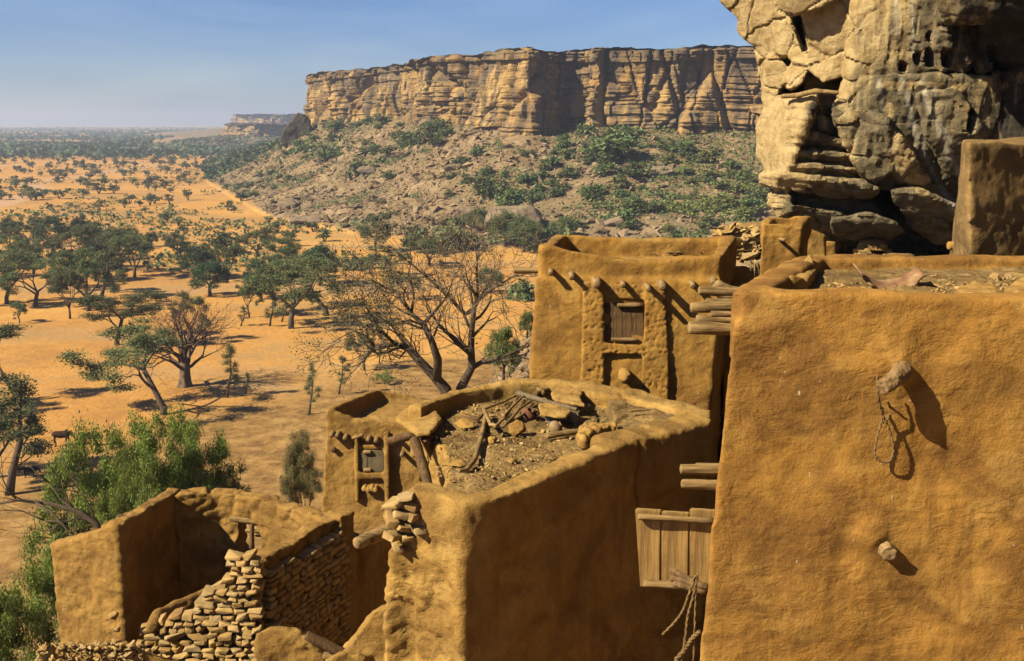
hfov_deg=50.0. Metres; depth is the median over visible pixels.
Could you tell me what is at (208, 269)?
dense tree
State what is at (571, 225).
bush
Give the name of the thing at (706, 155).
bush
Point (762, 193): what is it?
bush
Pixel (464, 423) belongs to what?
stone
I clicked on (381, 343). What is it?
thorn tree
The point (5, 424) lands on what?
savanna tree
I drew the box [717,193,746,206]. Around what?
bush
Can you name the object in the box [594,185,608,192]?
bush
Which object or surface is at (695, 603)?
rope
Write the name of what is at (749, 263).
rubble
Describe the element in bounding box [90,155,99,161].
shrub
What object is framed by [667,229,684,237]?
bush
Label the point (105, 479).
leafy tree
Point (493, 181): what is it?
bush
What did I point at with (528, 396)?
timber
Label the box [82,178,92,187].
shrub
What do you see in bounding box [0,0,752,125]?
sky
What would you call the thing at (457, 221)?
bush
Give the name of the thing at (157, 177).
shrub
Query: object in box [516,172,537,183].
bush
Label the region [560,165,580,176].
bush
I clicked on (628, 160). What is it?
bush
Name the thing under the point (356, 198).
undergrowth
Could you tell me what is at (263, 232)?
savanna tree
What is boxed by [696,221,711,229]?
bush
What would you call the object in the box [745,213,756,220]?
bush
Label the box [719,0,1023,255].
rock overhang
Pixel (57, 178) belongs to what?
shrub
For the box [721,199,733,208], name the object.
bush
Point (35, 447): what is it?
thorn tree
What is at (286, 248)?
savanna tree
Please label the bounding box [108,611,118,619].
stone
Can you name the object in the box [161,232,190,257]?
savanna tree
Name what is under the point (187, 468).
leafy tree
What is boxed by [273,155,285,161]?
bush
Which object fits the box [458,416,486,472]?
branch
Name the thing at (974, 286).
mud crust
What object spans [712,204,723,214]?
bush
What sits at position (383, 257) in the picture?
savanna tree
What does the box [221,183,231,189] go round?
shrub
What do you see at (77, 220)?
dense tree
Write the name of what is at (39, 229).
dense tree
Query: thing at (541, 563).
mud house
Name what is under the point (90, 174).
shrub
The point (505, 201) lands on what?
bush
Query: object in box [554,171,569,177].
bush
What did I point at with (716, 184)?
bush
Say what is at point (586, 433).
mud ridge
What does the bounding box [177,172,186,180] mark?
shrub
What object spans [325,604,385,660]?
fallen wall
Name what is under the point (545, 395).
stick
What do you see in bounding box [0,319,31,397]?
acacia tree
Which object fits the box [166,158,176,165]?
shrub
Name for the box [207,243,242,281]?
savanna tree
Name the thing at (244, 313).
thorn tree
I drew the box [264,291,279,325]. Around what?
thorn tree
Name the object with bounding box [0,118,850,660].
ground
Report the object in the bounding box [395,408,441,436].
roof slab
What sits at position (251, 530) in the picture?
wooden post
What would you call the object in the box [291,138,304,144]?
bush
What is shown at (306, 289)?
acacia tree
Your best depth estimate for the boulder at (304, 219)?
366.77 m
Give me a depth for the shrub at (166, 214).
378.53 m
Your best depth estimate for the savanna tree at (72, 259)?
226.35 m
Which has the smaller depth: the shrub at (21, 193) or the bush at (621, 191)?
the bush at (621, 191)
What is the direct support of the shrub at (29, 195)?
on the ground at (262, 418)
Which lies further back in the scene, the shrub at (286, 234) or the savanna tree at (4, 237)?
the shrub at (286, 234)
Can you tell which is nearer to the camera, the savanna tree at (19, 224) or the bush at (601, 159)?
the savanna tree at (19, 224)
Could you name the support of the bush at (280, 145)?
on the ground at (262, 418)
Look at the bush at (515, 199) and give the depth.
343.46 m
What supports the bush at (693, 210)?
on the ground at (262, 418)
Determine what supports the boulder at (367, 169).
on the ground at (262, 418)
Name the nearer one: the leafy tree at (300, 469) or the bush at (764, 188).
the leafy tree at (300, 469)
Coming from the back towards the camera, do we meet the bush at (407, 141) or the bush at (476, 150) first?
the bush at (407, 141)
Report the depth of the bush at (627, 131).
382.95 m
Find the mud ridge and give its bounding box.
[575,421,616,449]
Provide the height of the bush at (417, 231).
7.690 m
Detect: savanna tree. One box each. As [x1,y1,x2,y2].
[0,233,35,272]
[0,249,46,303]
[0,250,67,305]
[0,390,50,454]
[5,216,43,241]
[9,300,27,322]
[11,235,54,273]
[42,224,104,262]
[44,245,123,310]
[45,249,90,287]
[45,268,90,318]
[69,222,102,242]
[74,220,124,253]
[88,225,153,270]
[94,256,130,292]
[107,233,156,277]
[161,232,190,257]
[168,290,211,344]
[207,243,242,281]
[234,225,276,257]
[234,283,263,317]
[244,255,343,328]
[251,236,302,272]
[344,331,380,370]
[351,253,380,272]
[364,243,411,273]
[388,273,427,299]
[404,237,451,265]
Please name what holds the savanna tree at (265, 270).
on the ground at (262, 418)
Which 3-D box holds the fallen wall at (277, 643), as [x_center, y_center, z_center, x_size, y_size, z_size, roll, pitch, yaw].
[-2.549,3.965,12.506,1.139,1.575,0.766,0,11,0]
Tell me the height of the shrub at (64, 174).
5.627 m
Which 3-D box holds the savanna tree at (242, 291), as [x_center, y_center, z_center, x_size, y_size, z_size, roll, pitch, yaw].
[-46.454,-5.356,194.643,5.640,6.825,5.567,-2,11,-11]
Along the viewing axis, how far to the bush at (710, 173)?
353.18 m
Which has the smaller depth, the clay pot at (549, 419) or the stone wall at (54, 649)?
the clay pot at (549, 419)
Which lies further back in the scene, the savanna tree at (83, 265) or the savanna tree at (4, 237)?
the savanna tree at (4, 237)
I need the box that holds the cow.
[51,429,74,445]
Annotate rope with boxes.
[661,574,696,635]
[674,629,701,660]
[681,573,698,660]
[692,578,696,660]
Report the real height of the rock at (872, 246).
2.631 m
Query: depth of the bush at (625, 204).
327.48 m
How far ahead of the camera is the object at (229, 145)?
1419.72 m
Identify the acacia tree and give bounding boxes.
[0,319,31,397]
[51,310,201,414]
[69,286,169,344]
[235,248,358,315]
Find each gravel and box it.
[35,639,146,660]
[811,273,1021,293]
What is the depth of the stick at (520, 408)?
12.67 m
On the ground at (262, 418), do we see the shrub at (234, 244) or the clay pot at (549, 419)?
the shrub at (234, 244)
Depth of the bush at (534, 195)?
344.11 m
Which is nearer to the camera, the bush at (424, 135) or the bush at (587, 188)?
the bush at (587, 188)
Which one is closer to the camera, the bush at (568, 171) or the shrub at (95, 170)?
the bush at (568, 171)
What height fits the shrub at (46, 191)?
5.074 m
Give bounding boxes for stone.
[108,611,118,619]
[111,638,121,642]
[450,460,466,466]
[454,417,474,428]
[488,436,497,443]
[508,419,525,436]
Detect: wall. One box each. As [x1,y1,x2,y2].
[254,626,324,660]
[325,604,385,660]
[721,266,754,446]
[807,229,835,255]
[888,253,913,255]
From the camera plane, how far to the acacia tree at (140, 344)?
129.36 m
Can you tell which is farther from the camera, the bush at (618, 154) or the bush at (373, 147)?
the bush at (373, 147)
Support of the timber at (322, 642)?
on the fallen wall at (366, 642)
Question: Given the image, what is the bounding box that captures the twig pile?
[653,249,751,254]
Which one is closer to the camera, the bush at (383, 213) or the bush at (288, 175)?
the bush at (383, 213)
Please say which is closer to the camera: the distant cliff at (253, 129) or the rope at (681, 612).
the rope at (681, 612)
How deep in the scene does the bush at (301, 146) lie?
542.60 m
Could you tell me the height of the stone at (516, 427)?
0.181 m
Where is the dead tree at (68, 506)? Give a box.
[0,435,152,535]
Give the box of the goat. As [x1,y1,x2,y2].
[22,466,40,477]
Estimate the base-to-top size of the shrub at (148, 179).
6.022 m
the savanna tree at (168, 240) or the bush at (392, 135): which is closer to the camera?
the savanna tree at (168, 240)
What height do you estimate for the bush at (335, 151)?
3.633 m
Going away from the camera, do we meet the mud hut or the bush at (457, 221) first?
the mud hut
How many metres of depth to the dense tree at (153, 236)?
304.24 m
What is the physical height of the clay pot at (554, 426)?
0.162 m
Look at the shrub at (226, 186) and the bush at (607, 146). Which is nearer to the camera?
the bush at (607, 146)
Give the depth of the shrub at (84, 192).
496.71 m
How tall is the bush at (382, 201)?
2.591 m
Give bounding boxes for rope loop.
[873,375,894,463]
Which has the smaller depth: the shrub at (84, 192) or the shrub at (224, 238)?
the shrub at (224, 238)
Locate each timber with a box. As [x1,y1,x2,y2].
[304,631,344,653]
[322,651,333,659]
[515,390,577,410]
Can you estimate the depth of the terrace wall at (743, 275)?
16.94 m
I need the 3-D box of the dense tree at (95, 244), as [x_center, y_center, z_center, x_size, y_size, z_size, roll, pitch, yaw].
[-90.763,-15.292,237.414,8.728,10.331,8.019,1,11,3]
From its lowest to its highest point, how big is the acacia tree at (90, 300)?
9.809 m
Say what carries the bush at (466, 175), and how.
on the ground at (262, 418)
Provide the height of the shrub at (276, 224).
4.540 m
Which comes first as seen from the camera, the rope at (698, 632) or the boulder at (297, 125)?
the rope at (698, 632)
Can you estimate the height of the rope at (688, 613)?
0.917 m
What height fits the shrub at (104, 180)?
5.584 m
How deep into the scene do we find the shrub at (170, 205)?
414.40 m
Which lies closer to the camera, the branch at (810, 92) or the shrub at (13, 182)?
the branch at (810, 92)
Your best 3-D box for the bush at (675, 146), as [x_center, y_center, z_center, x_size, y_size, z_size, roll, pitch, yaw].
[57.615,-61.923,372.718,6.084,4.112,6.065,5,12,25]
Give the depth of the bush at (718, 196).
336.51 m
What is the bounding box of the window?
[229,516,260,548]
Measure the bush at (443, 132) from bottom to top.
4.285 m
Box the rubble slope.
[728,222,760,259]
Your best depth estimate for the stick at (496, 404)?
13.17 m
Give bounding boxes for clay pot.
[520,407,535,420]
[545,417,558,424]
[549,421,562,431]
[568,411,578,423]
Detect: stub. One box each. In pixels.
[534,387,549,395]
[536,386,545,394]
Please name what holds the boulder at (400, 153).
on the ground at (262, 418)
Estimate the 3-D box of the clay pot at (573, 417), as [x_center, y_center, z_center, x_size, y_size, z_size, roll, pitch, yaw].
[0.698,0.994,12.495,0.138,0.166,0.168,0,11,0]
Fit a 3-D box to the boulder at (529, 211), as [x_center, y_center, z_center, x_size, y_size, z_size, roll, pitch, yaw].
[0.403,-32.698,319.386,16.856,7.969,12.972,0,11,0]
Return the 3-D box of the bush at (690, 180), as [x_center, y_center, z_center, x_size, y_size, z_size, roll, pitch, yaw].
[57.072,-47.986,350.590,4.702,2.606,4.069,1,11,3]
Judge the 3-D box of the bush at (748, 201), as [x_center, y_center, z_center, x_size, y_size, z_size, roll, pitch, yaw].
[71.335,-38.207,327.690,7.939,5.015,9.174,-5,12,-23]
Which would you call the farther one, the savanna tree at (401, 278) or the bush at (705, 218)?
the bush at (705, 218)
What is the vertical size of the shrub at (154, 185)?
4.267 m
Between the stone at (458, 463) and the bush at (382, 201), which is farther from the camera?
the bush at (382, 201)
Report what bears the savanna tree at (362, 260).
on the ground at (262, 418)
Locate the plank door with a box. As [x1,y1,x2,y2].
[635,508,714,594]
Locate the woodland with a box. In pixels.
[0,126,228,159]
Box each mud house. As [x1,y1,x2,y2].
[353,378,712,660]
[946,137,1023,255]
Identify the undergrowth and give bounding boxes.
[206,116,770,244]
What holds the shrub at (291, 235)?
on the ground at (262, 418)
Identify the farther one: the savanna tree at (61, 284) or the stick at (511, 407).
the savanna tree at (61, 284)
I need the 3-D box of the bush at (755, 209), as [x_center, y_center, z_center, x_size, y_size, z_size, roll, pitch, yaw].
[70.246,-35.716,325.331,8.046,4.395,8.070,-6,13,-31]
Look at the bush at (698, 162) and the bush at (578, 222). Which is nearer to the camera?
the bush at (578, 222)
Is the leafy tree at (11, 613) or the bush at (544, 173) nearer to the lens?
the leafy tree at (11, 613)
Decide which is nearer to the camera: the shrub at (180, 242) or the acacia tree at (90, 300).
the acacia tree at (90, 300)
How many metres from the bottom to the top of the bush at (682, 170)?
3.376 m
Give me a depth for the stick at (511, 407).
12.55 m
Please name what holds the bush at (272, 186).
on the ground at (262, 418)
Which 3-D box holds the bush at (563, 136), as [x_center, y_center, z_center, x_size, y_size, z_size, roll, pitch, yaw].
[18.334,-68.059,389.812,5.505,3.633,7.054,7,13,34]
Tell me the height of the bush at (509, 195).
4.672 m
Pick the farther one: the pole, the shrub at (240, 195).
the shrub at (240, 195)
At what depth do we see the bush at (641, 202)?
330.03 m
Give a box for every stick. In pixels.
[482,400,525,427]
[485,395,515,409]
[494,397,517,427]
[502,395,523,417]
[505,400,531,420]
[510,402,532,422]
[538,392,550,397]
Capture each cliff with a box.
[221,123,288,136]
[303,44,763,137]
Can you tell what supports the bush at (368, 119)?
on the ground at (262, 418)
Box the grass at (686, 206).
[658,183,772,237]
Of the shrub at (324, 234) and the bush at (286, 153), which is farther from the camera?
the bush at (286, 153)
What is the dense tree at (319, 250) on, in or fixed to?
on the ground at (262, 418)
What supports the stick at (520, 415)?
on the mud house at (541, 563)
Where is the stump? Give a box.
[574,404,591,413]
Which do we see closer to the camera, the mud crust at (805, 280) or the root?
the mud crust at (805, 280)
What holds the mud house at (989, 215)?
on the ground at (262, 418)
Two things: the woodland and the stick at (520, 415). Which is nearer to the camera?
the stick at (520, 415)
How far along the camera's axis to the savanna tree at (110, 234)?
252.02 m
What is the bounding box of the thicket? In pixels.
[171,134,280,179]
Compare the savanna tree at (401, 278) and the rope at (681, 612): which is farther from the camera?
the savanna tree at (401, 278)
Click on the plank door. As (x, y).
(677, 535)
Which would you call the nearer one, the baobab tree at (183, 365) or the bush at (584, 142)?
the baobab tree at (183, 365)
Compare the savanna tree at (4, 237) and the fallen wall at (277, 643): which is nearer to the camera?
the fallen wall at (277, 643)
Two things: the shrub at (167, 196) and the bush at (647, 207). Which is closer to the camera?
the bush at (647, 207)
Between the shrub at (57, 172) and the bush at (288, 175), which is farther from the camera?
the shrub at (57, 172)
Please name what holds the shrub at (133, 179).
on the ground at (262, 418)
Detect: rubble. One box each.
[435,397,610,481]
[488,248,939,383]
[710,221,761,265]
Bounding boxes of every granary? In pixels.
[322,389,428,531]
[513,235,736,596]
[680,254,1023,660]
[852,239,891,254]
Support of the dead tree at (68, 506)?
on the ground at (262, 418)
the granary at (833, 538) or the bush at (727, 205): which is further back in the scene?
the bush at (727, 205)
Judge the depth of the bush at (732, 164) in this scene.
360.78 m
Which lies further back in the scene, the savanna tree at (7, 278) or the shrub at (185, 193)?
the shrub at (185, 193)
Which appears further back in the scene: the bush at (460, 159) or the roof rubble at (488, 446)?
the bush at (460, 159)
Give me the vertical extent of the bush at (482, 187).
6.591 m
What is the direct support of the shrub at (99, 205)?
on the ground at (262, 418)
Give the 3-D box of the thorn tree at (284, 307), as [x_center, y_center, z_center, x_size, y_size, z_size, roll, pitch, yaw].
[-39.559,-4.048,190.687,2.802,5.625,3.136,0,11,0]
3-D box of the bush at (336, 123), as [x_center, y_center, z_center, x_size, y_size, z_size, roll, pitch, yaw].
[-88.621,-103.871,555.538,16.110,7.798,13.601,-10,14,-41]
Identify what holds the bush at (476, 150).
on the ground at (262, 418)
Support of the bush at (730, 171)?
on the ground at (262, 418)
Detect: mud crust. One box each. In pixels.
[789,252,815,289]
[956,280,1001,293]
[1004,276,1023,292]
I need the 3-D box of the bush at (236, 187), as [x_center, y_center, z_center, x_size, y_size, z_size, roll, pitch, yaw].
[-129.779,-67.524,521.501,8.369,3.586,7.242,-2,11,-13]
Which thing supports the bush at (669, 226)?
on the ground at (262, 418)
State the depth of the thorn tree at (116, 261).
214.36 m
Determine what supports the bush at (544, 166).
on the ground at (262, 418)
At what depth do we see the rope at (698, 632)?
9.30 m
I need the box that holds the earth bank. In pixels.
[36,641,179,660]
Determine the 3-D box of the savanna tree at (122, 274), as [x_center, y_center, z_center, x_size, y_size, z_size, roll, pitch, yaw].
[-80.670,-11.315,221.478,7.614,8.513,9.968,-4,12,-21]
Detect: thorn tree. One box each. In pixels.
[0,372,62,495]
[94,248,127,295]
[180,225,189,240]
[221,343,244,397]
[237,304,250,325]
[242,373,250,393]
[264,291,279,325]
[276,292,290,321]
[303,359,322,414]
[336,355,351,393]
[376,333,387,364]
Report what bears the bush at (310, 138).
on the ground at (262, 418)
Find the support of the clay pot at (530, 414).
on the mud house at (541, 563)
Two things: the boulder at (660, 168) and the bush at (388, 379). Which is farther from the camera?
the boulder at (660, 168)
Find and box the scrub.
[0,155,395,271]
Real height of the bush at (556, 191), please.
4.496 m
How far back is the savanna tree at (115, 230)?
274.78 m
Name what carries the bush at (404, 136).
on the ground at (262, 418)
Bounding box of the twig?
[629,409,650,411]
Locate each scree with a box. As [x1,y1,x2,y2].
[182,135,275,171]
[207,118,775,245]
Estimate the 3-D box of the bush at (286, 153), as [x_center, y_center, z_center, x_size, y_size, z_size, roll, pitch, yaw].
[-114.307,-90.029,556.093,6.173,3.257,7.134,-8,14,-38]
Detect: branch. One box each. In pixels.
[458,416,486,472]
[781,88,838,98]
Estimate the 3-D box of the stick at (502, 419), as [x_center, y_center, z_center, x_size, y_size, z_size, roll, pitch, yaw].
[-0.039,0.919,12.471,0.072,0.033,1.304,2,11,11]
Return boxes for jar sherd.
[852,262,925,288]
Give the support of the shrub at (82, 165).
on the ground at (262, 418)
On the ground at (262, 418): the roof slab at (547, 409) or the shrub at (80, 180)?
the shrub at (80, 180)
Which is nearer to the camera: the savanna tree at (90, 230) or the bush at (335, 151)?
the savanna tree at (90, 230)
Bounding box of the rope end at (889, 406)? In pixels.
[883,400,890,423]
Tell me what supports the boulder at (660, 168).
on the ground at (262, 418)
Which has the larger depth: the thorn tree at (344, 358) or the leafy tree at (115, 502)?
the thorn tree at (344, 358)
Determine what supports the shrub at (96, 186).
on the ground at (262, 418)
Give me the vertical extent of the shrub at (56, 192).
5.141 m
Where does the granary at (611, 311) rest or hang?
on the ground at (262, 418)
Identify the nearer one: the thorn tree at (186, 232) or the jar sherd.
the jar sherd
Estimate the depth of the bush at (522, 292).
211.44 m
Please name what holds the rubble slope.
on the ground at (262, 418)
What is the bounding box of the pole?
[545,422,640,438]
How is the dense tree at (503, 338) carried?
on the ground at (262, 418)
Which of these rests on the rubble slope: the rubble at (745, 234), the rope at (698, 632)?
the rubble at (745, 234)
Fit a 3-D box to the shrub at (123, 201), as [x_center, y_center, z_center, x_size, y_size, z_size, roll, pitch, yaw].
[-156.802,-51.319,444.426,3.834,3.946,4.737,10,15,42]
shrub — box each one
[0,190,7,199]
[9,177,24,187]
[17,191,25,197]
[19,184,32,191]
[23,176,32,183]
[24,191,36,199]
[29,188,44,199]
[37,189,49,197]
[45,162,53,168]
[49,189,64,198]
[50,168,64,176]
[52,176,62,182]
[59,171,67,179]
[76,176,83,184]
[76,214,85,219]
[78,161,90,169]
[78,188,89,198]
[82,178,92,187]
[85,171,94,179]
[88,182,106,193]
[89,167,98,174]
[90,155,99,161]
[92,199,106,210]
[96,176,109,184]
[107,183,119,193]
[119,160,128,166]
[120,199,130,207]
[122,194,135,202]
[129,176,135,183]
[134,199,144,206]
[141,177,156,184]
[142,193,153,205]
[148,174,161,182]
[150,192,162,203]
[151,183,160,190]
[157,210,172,220]
[159,181,171,188]
[162,194,173,202]
[163,164,171,172]
[164,240,183,249]
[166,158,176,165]
[166,203,176,212]
[170,215,184,225]
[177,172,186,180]
[181,162,190,168]
[182,188,191,199]
[206,230,236,252]
[219,200,234,210]
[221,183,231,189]
[228,241,239,250]
[234,191,246,200]
[238,192,248,200]
[264,215,273,221]
[267,219,283,232]
[281,229,289,236]
[285,231,299,241]
[303,221,318,231]
[314,228,331,241]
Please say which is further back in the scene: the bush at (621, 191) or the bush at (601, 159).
the bush at (601, 159)
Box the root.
[469,413,483,420]
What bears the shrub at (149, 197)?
on the ground at (262, 418)
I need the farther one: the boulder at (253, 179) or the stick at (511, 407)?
the boulder at (253, 179)
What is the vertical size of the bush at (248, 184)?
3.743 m
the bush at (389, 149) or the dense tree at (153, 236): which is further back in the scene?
the bush at (389, 149)
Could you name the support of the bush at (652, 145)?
on the ground at (262, 418)
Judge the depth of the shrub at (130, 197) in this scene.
471.58 m
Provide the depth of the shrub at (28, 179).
600.79 m
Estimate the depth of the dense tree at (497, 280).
219.22 m
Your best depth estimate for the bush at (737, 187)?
340.47 m
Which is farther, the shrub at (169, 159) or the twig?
the shrub at (169, 159)
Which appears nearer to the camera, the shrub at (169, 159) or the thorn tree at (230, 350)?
the thorn tree at (230, 350)
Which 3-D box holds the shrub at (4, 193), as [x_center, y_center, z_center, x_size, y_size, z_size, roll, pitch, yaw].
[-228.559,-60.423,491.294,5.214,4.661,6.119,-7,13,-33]
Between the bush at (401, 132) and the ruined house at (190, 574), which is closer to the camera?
the ruined house at (190, 574)
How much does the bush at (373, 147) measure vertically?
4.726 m
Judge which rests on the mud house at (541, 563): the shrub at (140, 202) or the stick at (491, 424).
the stick at (491, 424)
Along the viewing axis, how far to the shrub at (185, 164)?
819.74 m
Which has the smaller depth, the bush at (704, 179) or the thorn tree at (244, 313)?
the thorn tree at (244, 313)
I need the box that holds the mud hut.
[760,216,811,274]
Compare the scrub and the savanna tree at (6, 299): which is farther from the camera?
the scrub
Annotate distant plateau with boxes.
[230,114,295,122]
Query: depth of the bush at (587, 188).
339.75 m
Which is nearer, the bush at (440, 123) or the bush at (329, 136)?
the bush at (440, 123)
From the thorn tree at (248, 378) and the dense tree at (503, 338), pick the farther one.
the thorn tree at (248, 378)
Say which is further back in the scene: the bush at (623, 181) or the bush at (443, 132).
the bush at (443, 132)
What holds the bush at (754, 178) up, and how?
on the ground at (262, 418)
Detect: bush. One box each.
[230,185,244,191]
[245,182,256,187]
[246,190,258,196]
[265,168,274,174]
[267,183,278,189]
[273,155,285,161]
[275,141,288,149]
[281,150,292,154]
[283,174,292,179]
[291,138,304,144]
[293,141,317,151]
[303,142,338,158]
[305,134,318,141]
[319,117,344,130]
[326,132,337,141]
[326,150,343,156]
[343,159,367,175]
[343,253,366,269]
[357,142,382,152]
[358,137,370,144]
[360,116,374,123]
[371,369,395,383]
[372,113,391,123]
[373,122,381,128]
[373,198,386,204]
[377,145,392,153]
[378,210,397,218]
[379,169,395,179]
[388,130,401,138]
[392,131,415,142]
[395,131,405,137]
[400,136,416,145]
[400,224,427,247]
[412,125,451,139]
[416,225,470,253]
[423,117,451,129]
[427,135,444,145]
[435,127,453,135]
[441,225,480,248]
[442,170,461,178]
[443,189,453,196]
[446,216,470,226]
[451,155,468,163]
[456,174,505,194]
[461,173,472,182]
[468,144,484,155]
[476,176,497,185]
[478,164,493,176]
[483,184,503,196]
[493,199,511,205]
[494,190,522,202]
[499,169,510,176]
[500,189,522,201]
[501,186,512,192]
[504,201,534,206]
[504,278,534,300]
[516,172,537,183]
[518,148,527,156]
[520,190,545,201]
[526,191,545,200]
[526,225,571,249]
[530,171,542,178]
[535,162,550,169]
[536,183,546,191]
[540,153,560,165]
[540,169,548,175]
[541,178,573,189]
[544,185,565,196]
[552,137,573,148]
[553,134,569,140]
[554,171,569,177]
[558,148,577,159]
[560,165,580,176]
[568,217,587,229]
[571,132,646,158]
[574,122,594,135]
[578,182,601,196]
[580,187,604,200]
[581,140,600,148]
[582,151,605,161]
[584,151,595,160]
[591,160,617,175]
[594,157,610,165]
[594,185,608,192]
[605,207,639,222]
[606,128,619,136]
[607,175,634,187]
[611,149,625,158]
[613,123,642,137]
[614,166,624,171]
[614,188,631,198]
[616,161,651,177]
[616,217,637,229]
[618,193,646,206]
[619,199,639,210]
[621,129,636,139]
[622,155,635,162]
[627,148,638,152]
[638,199,660,212]
[647,142,659,147]
[656,136,684,149]
[659,153,677,163]
[661,223,673,231]
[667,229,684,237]
[670,138,695,152]
[672,143,689,151]
[674,165,693,174]
[677,149,693,158]
[684,176,697,183]
[689,207,698,211]
[691,157,705,163]
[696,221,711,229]
[697,150,713,161]
[697,174,713,182]
[698,214,720,224]
[701,168,719,176]
[711,178,729,188]
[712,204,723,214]
[713,193,730,201]
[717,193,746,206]
[721,159,740,168]
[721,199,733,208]
[723,172,733,177]
[725,168,736,174]
[726,182,745,192]
[734,167,757,181]
[734,207,757,219]
[735,203,766,214]
[739,194,764,210]
[743,188,767,200]
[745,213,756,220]
[748,176,757,182]
[749,186,768,198]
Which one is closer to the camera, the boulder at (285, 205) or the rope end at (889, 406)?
the rope end at (889, 406)
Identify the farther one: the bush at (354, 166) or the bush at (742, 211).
the bush at (354, 166)
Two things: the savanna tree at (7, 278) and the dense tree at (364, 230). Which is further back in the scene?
the dense tree at (364, 230)
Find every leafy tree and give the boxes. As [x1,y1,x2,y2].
[0,556,59,660]
[17,407,177,614]
[91,427,169,527]
[126,398,253,497]
[279,427,323,505]
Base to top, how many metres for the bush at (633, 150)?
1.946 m
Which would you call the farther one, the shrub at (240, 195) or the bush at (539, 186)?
the shrub at (240, 195)
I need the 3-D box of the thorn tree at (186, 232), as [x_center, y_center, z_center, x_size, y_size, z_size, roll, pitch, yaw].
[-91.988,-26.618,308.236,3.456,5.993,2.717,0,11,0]
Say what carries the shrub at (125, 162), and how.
on the ground at (262, 418)
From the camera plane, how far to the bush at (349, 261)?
253.31 m
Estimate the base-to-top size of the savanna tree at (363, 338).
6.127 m
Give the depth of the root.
12.45 m
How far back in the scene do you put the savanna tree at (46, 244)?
249.54 m
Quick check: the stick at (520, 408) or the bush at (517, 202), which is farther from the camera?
the bush at (517, 202)
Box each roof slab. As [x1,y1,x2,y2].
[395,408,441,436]
[538,402,571,418]
[551,385,584,406]
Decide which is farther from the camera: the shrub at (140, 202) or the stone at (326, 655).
the shrub at (140, 202)
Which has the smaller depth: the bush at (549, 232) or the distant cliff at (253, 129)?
the bush at (549, 232)
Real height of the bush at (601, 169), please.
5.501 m
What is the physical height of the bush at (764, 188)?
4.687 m
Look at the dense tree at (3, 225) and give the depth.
302.60 m
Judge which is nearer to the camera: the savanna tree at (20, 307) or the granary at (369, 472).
the granary at (369, 472)
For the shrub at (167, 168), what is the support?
on the ground at (262, 418)
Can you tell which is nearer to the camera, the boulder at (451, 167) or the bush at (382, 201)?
the bush at (382, 201)
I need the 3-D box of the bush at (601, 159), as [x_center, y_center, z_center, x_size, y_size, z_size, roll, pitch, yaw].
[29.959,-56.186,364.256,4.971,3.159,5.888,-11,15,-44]
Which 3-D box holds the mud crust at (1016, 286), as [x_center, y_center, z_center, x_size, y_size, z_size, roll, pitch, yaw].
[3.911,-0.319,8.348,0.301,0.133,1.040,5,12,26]
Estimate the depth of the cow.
116.88 m
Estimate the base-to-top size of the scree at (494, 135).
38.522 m
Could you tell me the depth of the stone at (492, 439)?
11.63 m
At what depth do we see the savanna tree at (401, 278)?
211.12 m
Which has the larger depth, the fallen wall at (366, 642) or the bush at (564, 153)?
the bush at (564, 153)
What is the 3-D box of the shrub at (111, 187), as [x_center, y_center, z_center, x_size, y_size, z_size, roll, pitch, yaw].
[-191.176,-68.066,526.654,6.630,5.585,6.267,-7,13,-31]
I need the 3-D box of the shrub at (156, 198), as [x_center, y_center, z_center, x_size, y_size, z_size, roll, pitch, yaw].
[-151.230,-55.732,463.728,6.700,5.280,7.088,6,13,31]
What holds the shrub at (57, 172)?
on the ground at (262, 418)
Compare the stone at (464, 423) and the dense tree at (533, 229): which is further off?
the dense tree at (533, 229)
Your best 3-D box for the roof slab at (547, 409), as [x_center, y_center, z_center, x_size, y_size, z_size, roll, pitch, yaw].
[0.486,0.904,12.461,0.372,0.057,0.631,0,11,0]
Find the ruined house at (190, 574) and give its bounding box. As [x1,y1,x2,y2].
[50,486,391,660]
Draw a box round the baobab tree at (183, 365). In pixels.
[125,282,239,395]
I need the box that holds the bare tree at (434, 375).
[278,185,556,398]
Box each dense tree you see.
[0,215,19,245]
[28,214,73,251]
[70,216,86,232]
[76,236,111,281]
[107,226,128,246]
[143,230,158,245]
[177,241,222,278]
[189,259,231,295]
[239,258,277,297]
[300,241,340,285]
[356,213,391,251]
[461,206,486,230]
[478,266,504,288]
[483,325,521,380]
[488,208,521,245]
[504,212,544,251]
[518,308,533,339]
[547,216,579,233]
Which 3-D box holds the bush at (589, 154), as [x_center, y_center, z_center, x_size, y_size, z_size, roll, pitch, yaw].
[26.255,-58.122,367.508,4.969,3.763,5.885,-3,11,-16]
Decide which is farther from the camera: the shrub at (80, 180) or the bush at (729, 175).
the shrub at (80, 180)
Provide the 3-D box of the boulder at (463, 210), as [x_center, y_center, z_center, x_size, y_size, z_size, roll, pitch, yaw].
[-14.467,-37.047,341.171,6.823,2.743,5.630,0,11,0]
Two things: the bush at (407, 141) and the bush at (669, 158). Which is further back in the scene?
the bush at (407, 141)
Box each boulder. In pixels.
[249,177,262,183]
[279,113,311,147]
[279,200,297,209]
[288,215,323,223]
[356,166,375,173]
[391,151,409,157]
[443,164,461,170]
[455,206,474,214]
[484,204,541,229]
[603,216,625,225]
[651,166,672,174]

